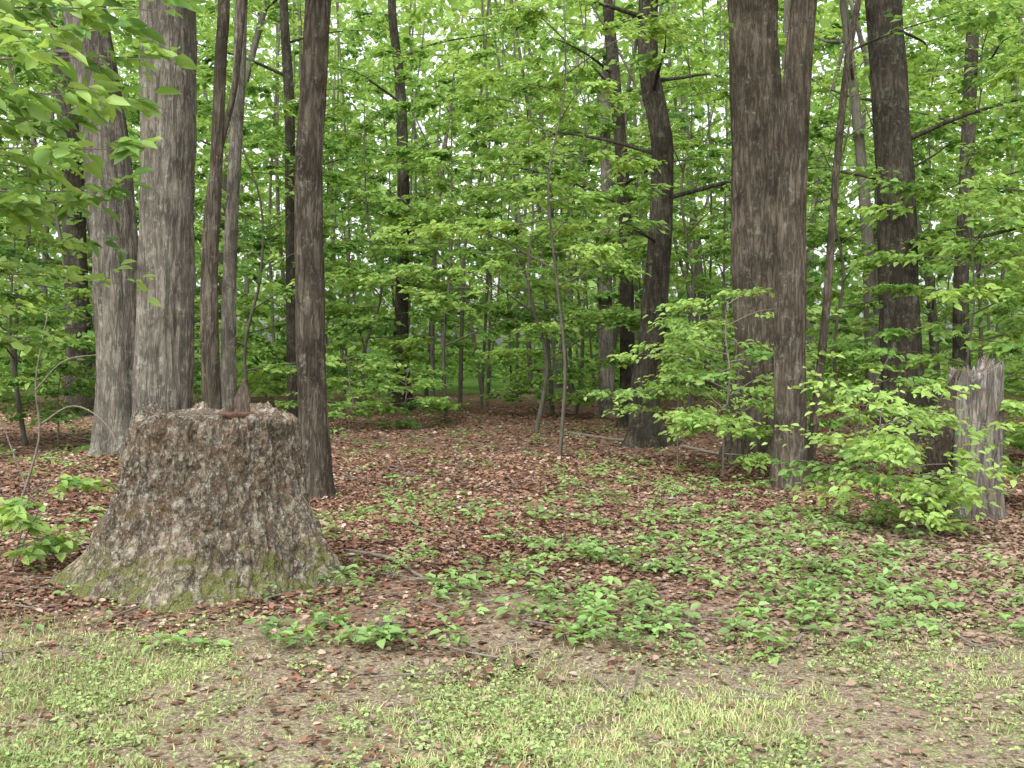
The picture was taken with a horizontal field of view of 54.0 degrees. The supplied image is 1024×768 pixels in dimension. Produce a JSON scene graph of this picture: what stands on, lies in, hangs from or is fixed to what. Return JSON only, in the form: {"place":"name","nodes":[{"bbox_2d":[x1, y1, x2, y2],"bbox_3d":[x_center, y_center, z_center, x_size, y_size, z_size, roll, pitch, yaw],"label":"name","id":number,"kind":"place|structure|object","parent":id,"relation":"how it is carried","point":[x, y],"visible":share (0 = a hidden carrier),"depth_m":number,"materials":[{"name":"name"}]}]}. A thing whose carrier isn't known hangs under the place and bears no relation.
{"place":"outdoors","nodes":[
{"label":"outdoors","id":0,"kind":"place"},
{"bbox_2d":[0,354,1023,767],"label":"ground","id":1,"kind":"structure","parent":0,"point":[296,754],"depth_m":5.09,"materials":[{"name":"brown soil"}]},
{"bbox_2d":[0,39,64,411],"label":"beech sapling","id":2,"kind":"object","parent":1,"relation":"on","point":[8,361],"visible":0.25,"depth_m":26.23,"materials":[{"name":"green plant"}]},
{"bbox_2d":[0,60,95,444],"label":"beech sapling","id":3,"kind":"object","parent":1,"relation":"on","point":[25,257],"visible":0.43,"depth_m":16.94,"materials":[{"name":"green plant"}]},
{"bbox_2d":[0,319,95,452],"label":"spicebush shrub","id":4,"kind":"object","parent":1,"relation":"on","point":[57,394],"visible":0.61,"depth_m":16.76,"materials":[{"name":"green plant"}]},
{"bbox_2d":[0,12,95,394],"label":"maple sapling","id":5,"kind":"object","parent":1,"relation":"on","point":[24,381],"visible":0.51,"depth_m":15.54,"materials":[{"name":"green plant"}]},
{"bbox_2d":[0,473,116,568],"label":"spicebush shrub","id":6,"kind":"object","parent":1,"relation":"on","point":[34,525],"visible":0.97,"depth_m":7.30,"materials":[{"name":"green plant"}]},
{"bbox_2d":[0,308,122,498],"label":"bare shrub","id":7,"kind":"object","parent":1,"relation":"on","point":[35,454],"visible":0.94,"depth_m":9.45,"materials":[{"name":"brown plant"}]},
{"bbox_2d":[0,0,137,456],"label":"oak tree","id":8,"kind":"object","parent":1,"relation":"on","point":[114,308],"visible":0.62,"depth_m":14.68,"materials":[{"name":"grey plant"}]},
{"bbox_2d":[1,0,139,416],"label":"oak tree","id":9,"kind":"object","parent":1,"relation":"on","point":[77,230],"visible":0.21,"depth_m":23.70,"materials":[{"name":"green plant"}]},
{"bbox_2d":[0,0,206,353],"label":"hickory sapling","id":10,"kind":"object","parent":1,"relation":"on","point":[26,111],"visible":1,"depth_m":5.04,"materials":[{"name":"green plant"}]},
{"bbox_2d":[10,64,200,373],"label":"beech sapling","id":11,"kind":"object","parent":1,"relation":"on","point":[134,121],"visible":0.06,"depth_m":29.71,"materials":[{"name":"green plant"}]},
{"bbox_2d":[120,0,197,462],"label":"oak tree","id":12,"kind":"object","parent":1,"relation":"on","point":[163,371],"visible":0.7,"depth_m":13.65,"materials":[{"name":"grey plant"}]},
{"bbox_2d":[43,401,353,613],"bbox_3d":[-2.164,0.788,6.948,2.048,1.303,1.959,-1,2,-21],"label":"tree stump","id":13,"kind":"object","parent":1,"relation":"on","point":[211,506],"visible":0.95,"depth_m":6.43,"materials":[{"name":"wood"}]},
{"bbox_2d":[218,411,253,418],"bbox_3d":[-1.812,0.204,6.610,0.226,0.043,0.228,2,3,42],"label":"rusty metal disc","id":14,"kind":"object","parent":13,"relation":"on","point":[230,415],"visible":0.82,"depth_m":6.52,"materials":[{"name":"brown metal"}]},
{"bbox_2d":[225,379,250,411],"bbox_3d":[-1.803,0.076,6.607,0.179,0.223,0.070,0,2,0],"label":"wood splinter","id":15,"kind":"object","parent":14,"relation":"on","point":[240,401],"visible":0.96,"depth_m":6.59,"materials":[{"name":"brown wood"}]},
{"bbox_2d":[116,41,285,359],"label":"beech sapling","id":16,"kind":"object","parent":1,"relation":"on","point":[261,353],"visible":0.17,"depth_m":26.29,"materials":[{"name":"green plant"}]},
{"bbox_2d":[204,0,229,409],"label":"maple tree","id":17,"kind":"object","parent":1,"relation":"on","point":[212,358],"visible":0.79,"depth_m":8.52,"materials":[{"name":"brown plant"}]},
{"bbox_2d":[200,0,246,402],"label":"maple sapling","id":18,"kind":"object","parent":1,"relation":"on","point":[235,77],"visible":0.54,"depth_m":9.91,"materials":[{"name":"brown plant"}]},
{"bbox_2d":[221,0,247,408],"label":"maple tree","id":19,"kind":"object","parent":1,"relation":"on","point":[228,350],"visible":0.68,"depth_m":18.82,"materials":[{"name":"grey plant"}]},
{"bbox_2d":[194,46,376,402],"bbox_3d":[-5.216,-3.146,21.975,4.724,8.081,5.072,0,2,0],"label":"maple sapling","id":20,"kind":"object","parent":1,"relation":"on","point":[253,143],"visible":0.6,"depth_m":21.91,"materials":[{"name":"green plant"}]},
{"bbox_2d":[197,0,394,417],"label":"hickory tree","id":21,"kind":"object","parent":1,"relation":"on","point":[289,129],"visible":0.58,"depth_m":22.78,"materials":[{"name":"green plant"}]},
{"bbox_2d":[229,31,393,363],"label":"beech sapling","id":22,"kind":"object","parent":1,"relation":"on","point":[281,343],"visible":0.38,"depth_m":29.51,"materials":[{"name":"green plant"}]},
{"bbox_2d":[294,0,336,499],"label":"hickory tree","id":23,"kind":"object","parent":1,"relation":"on","point":[310,315],"visible":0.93,"depth_m":10.84,"materials":[{"name":"brown plant"}]},
{"bbox_2d":[274,352,421,429],"bbox_3d":[-3.221,0.189,19.819,2.812,1.636,2.494,0,2,0],"label":"spicebush shrub","id":24,"kind":"object","parent":1,"relation":"on","point":[386,386],"visible":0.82,"depth_m":19.90,"materials":[{"name":"green plant"}]},
{"bbox_2d":[283,99,478,416],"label":"beech sapling","id":25,"kind":"object","parent":1,"relation":"on","point":[328,143],"visible":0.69,"depth_m":23.84,"materials":[{"name":"green plant"}]},
{"bbox_2d":[375,621,396,639],"bbox_3d":[-0.680,1.354,5.499,0.143,0.116,0.101,0,2,0],"label":"rock","id":26,"kind":"object","parent":1,"relation":"on","point":[383,623],"visible":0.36,"depth_m":5.48,"materials":[{"name":"grey stone"}]},
{"bbox_2d":[324,5,481,396],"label":"maple sapling","id":27,"kind":"object","parent":1,"relation":"on","point":[350,78],"visible":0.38,"depth_m":32.37,"materials":[{"name":"green plant"}]},
{"bbox_2d":[342,359,471,425],"bbox_3d":[-2.173,0.190,21.013,2.713,1.478,3.154,-1,2,-18],"label":"spicebush shrub","id":28,"kind":"object","parent":1,"relation":"on","point":[430,384],"visible":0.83,"depth_m":21.02,"materials":[{"name":"green plant"}]},
{"bbox_2d":[328,0,521,409],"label":"oak tree","id":29,"kind":"object","parent":1,"relation":"on","point":[403,188],"visible":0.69,"depth_m":25.73,"materials":[{"name":"green plant"}]},
{"bbox_2d":[354,41,592,420],"bbox_3d":[-1.410,-3.189,22.337,5.398,8.054,5.018,-2,3,-41],"label":"maple sapling","id":30,"kind":"object","parent":1,"relation":"on","point":[444,185],"visible":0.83,"depth_m":21.79,"materials":[{"name":"green plant"}]},
{"bbox_2d":[389,74,576,405],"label":"maple sapling","id":31,"kind":"object","parent":1,"relation":"on","point":[510,313],"visible":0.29,"depth_m":27.81,"materials":[{"name":"green plant"}]},
{"bbox_2d":[0,0,1023,414],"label":"distant trees","id":32,"kind":"object","parent":1,"relation":"on","point":[860,154],"visible":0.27,"depth_m":35.42,"materials":[{"name":"green plant"}]},
{"bbox_2d":[0,403,1023,767],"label":"leaf litter","id":33,"kind":"object","parent":1,"relation":"on","point":[366,525],"visible":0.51,"depth_m":7.79,"materials":[{"name":"brown plant"}]},
{"bbox_2d":[0,428,1023,724],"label":"fallen twigs","id":34,"kind":"object","parent":33,"relation":"on","point":[624,698],"visible":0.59,"depth_m":6.64,"materials":[{"name":"brown wood"}]},
{"bbox_2d":[0,571,1023,767],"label":"grass","id":35,"kind":"structure","parent":1,"relation":"on","point":[23,748],"depth_m":4.47,"materials":[{"name":"green plant"}]},
{"bbox_2d":[0,412,1023,664],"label":"seedling plants","id":36,"kind":"object","parent":1,"relation":"on","point":[802,588],"visible":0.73,"depth_m":6.86,"materials":[{"name":"green plant"}]},
{"bbox_2d":[390,38,684,433],"bbox_3d":[0.517,-2.700,19.352,5.456,7.422,4.959,0,2,0],"label":"beech sapling","id":37,"kind":"object","parent":1,"relation":"on","point":[500,264],"visible":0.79,"depth_m":18.90,"materials":[{"name":"green plant"}]},
{"bbox_2d":[376,0,701,453],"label":"beech sapling","id":38,"kind":"object","parent":1,"relation":"on","point":[604,252],"visible":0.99,"depth_m":14.85,"materials":[{"name":"green plant"}]},
{"bbox_2d":[477,357,615,415],"bbox_3d":[0.857,0.085,23.905,3.919,1.479,2.550,1,2,26],"label":"spicebush shrub","id":39,"kind":"object","parent":1,"relation":"on","point":[519,389],"visible":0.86,"depth_m":23.75,"materials":[{"name":"green plant"}]},
{"bbox_2d":[486,21,639,384],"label":"beech sapling","id":40,"kind":"object","parent":1,"relation":"on","point":[588,277],"visible":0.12,"depth_m":35.79,"materials":[{"name":"green plant"}]},
{"bbox_2d":[476,14,687,413],"bbox_3d":[1.867,-3.949,24.975,5.621,9.530,6.414,0,2,0],"label":"beech sapling","id":41,"kind":"object","parent":1,"relation":"on","point":[486,214],"visible":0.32,"depth_m":24.49,"materials":[{"name":"green plant"}]},
{"bbox_2d":[466,0,726,427],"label":"maple tree","id":42,"kind":"object","parent":1,"relation":"on","point":[627,338],"visible":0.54,"depth_m":20.76,"materials":[{"name":"green plant"}]},
{"bbox_2d":[525,0,719,416],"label":"oak tree","id":43,"kind":"object","parent":1,"relation":"on","point":[606,379],"visible":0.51,"depth_m":23.81,"materials":[{"name":"brown plant"}]},
{"bbox_2d":[551,60,733,352],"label":"maple sapling","id":44,"kind":"object","parent":1,"relation":"on","point":[696,116],"visible":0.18,"depth_m":29.55,"materials":[{"name":"green plant"}]},
{"bbox_2d":[584,327,771,465],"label":"beech sapling","id":45,"kind":"object","parent":1,"relation":"on","point":[673,366],"visible":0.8,"depth_m":13.33,"materials":[{"name":"green plant"}]},
{"bbox_2d":[468,0,899,448],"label":"beech tree","id":46,"kind":"object","parent":1,"relation":"on","point":[644,429],"visible":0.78,"depth_m":16.27,"materials":[{"name":"green plant"}]},
{"bbox_2d":[563,8,819,429],"bbox_3d":[3.255,-2.898,18.873,4.842,7.795,5.009,1,2,15],"label":"maple sapling","id":47,"kind":"object","parent":1,"relation":"on","point":[686,230],"visible":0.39,"depth_m":19.00,"materials":[{"name":"green plant"}]},
{"bbox_2d":[612,26,838,414],"bbox_3d":[4.825,-3.735,23.337,5.236,9.125,4.570,1,2,16],"label":"beech sapling","id":48,"kind":"object","parent":1,"relation":"on","point":[714,151],"visible":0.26,"depth_m":23.62,"materials":[{"name":"green plant"}]},
{"bbox_2d":[716,0,781,463],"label":"oak tree","id":49,"kind":"object","parent":1,"relation":"on","point":[755,90],"visible":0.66,"depth_m":14.11,"materials":[{"name":"brown plant"}]},
{"bbox_2d":[629,286,877,475],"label":"beech sapling","id":50,"kind":"object","parent":1,"relation":"on","point":[695,420],"visible":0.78,"depth_m":12.37,"materials":[{"name":"green plant"}]},
{"bbox_2d":[673,5,875,370],"bbox_3d":[8.764,-5.097,30.249,6.592,11.335,5.559,-1,2,-18],"label":"maple sapling","id":51,"kind":"object","parent":1,"relation":"on","point":[820,121],"visible":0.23,"depth_m":29.82,"materials":[{"name":"green plant"}]},
{"bbox_2d":[768,0,816,490],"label":"hickory tree","id":52,"kind":"object","parent":1,"relation":"on","point":[790,307],"visible":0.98,"depth_m":11.43,"materials":[{"name":"brown plant"}]},
{"bbox_2d":[731,347,945,473],"bbox_3d":[4.089,0.375,12.812,2.584,1.690,2.342,0,2,13],"label":"spicebush shrub","id":53,"kind":"object","parent":1,"relation":"on","point":[766,355],"visible":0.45,"depth_m":12.44,"materials":[{"name":"green plant"}]},
{"bbox_2d":[724,26,992,424],"bbox_3d":[7.228,-3.188,21.117,5.510,8.254,4.730,0,2,0],"label":"maple sapling","id":54,"kind":"object","parent":1,"relation":"on","point":[926,95],"visible":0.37,"depth_m":20.73,"materials":[{"name":"green plant"}]},
{"bbox_2d":[720,0,1023,443],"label":"oak tree","id":55,"kind":"object","parent":1,"relation":"on","point":[893,137],"visible":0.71,"depth_m":16.67,"materials":[{"name":"green plant"}]},
{"bbox_2d":[750,366,1023,526],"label":"spicebush shrub","id":56,"kind":"object","parent":1,"relation":"on","point":[888,439],"visible":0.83,"depth_m":8.58,"materials":[{"name":"green plant"}]},
{"bbox_2d":[808,0,1023,482],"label":"maple sapling","id":57,"kind":"object","parent":1,"relation":"on","point":[983,20],"visible":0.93,"depth_m":11.87,"materials":[{"name":"brown plant"}]},
{"bbox_2d":[817,439,1023,536],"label":"spicebush shrub","id":58,"kind":"object","parent":1,"relation":"on","point":[859,457],"visible":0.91,"depth_m":8.36,"materials":[{"name":"green plant"}]},
{"bbox_2d":[818,36,1023,398],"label":"beech sapling","id":59,"kind":"object","parent":1,"relation":"on","point":[954,142],"visible":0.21,"depth_m":25.71,"materials":[{"name":"green plant"}]},
{"bbox_2d":[820,173,1023,369],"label":"maple sapling","id":60,"kind":"object","parent":1,"relation":"on","point":[1008,295],"visible":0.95,"depth_m":12.98,"materials":[{"name":"green plant"}]},
{"bbox_2d":[830,361,1023,453],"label":"spicebush shrub","id":61,"kind":"object","parent":1,"relation":"on","point":[1019,444],"visible":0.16,"depth_m":13.87,"materials":[{"name":"green plant"}]},
{"bbox_2d":[853,0,1023,374],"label":"beech sapling","id":62,"kind":"object","parent":1,"relation":"on","point":[926,199],"visible":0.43,"depth_m":17.75,"materials":[{"name":"green plant"}]},
{"bbox_2d":[859,12,1023,390],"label":"maple sapling","id":63,"kind":"object","parent":1,"relation":"on","point":[1011,140],"visible":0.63,"depth_m":15.25,"materials":[{"name":"green plant"}]},
{"bbox_2d":[867,0,1023,368],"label":"oak tree","id":64,"kind":"object","parent":1,"relation":"on","point":[961,275],"visible":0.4,"depth_m":22.78,"materials":[{"name":"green plant"}]},
{"bbox_2d":[917,355,1008,521],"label":"broken tree trunk","id":65,"kind":"object","parent":1,"relation":"on","point":[983,403],"visible":0.65,"depth_m":9.32,"materials":[{"name":"grey wood"}]},
{"bbox_2d":[964,48,1023,343],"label":"maple sapling","id":66,"kind":"object","parent":1,"relation":"on","point":[1000,227],"visible":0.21,"depth_m":22.64,"materials":[{"name":"green plant"}]},
{"bbox_2d":[999,399,1023,475],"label":"spicebush shrub","id":67,"kind":"object","parent":1,"relation":"on","point":[1012,406],"visible":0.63,"depth_m":9.79,"materials":[{"name":"green plant"}]},
{"bbox_2d":[0,0,1023,353],"label":"sky","id":68,"kind":"structure","parent":0,"point":[427,36],"materials":[{"name":"white"}]}
]}

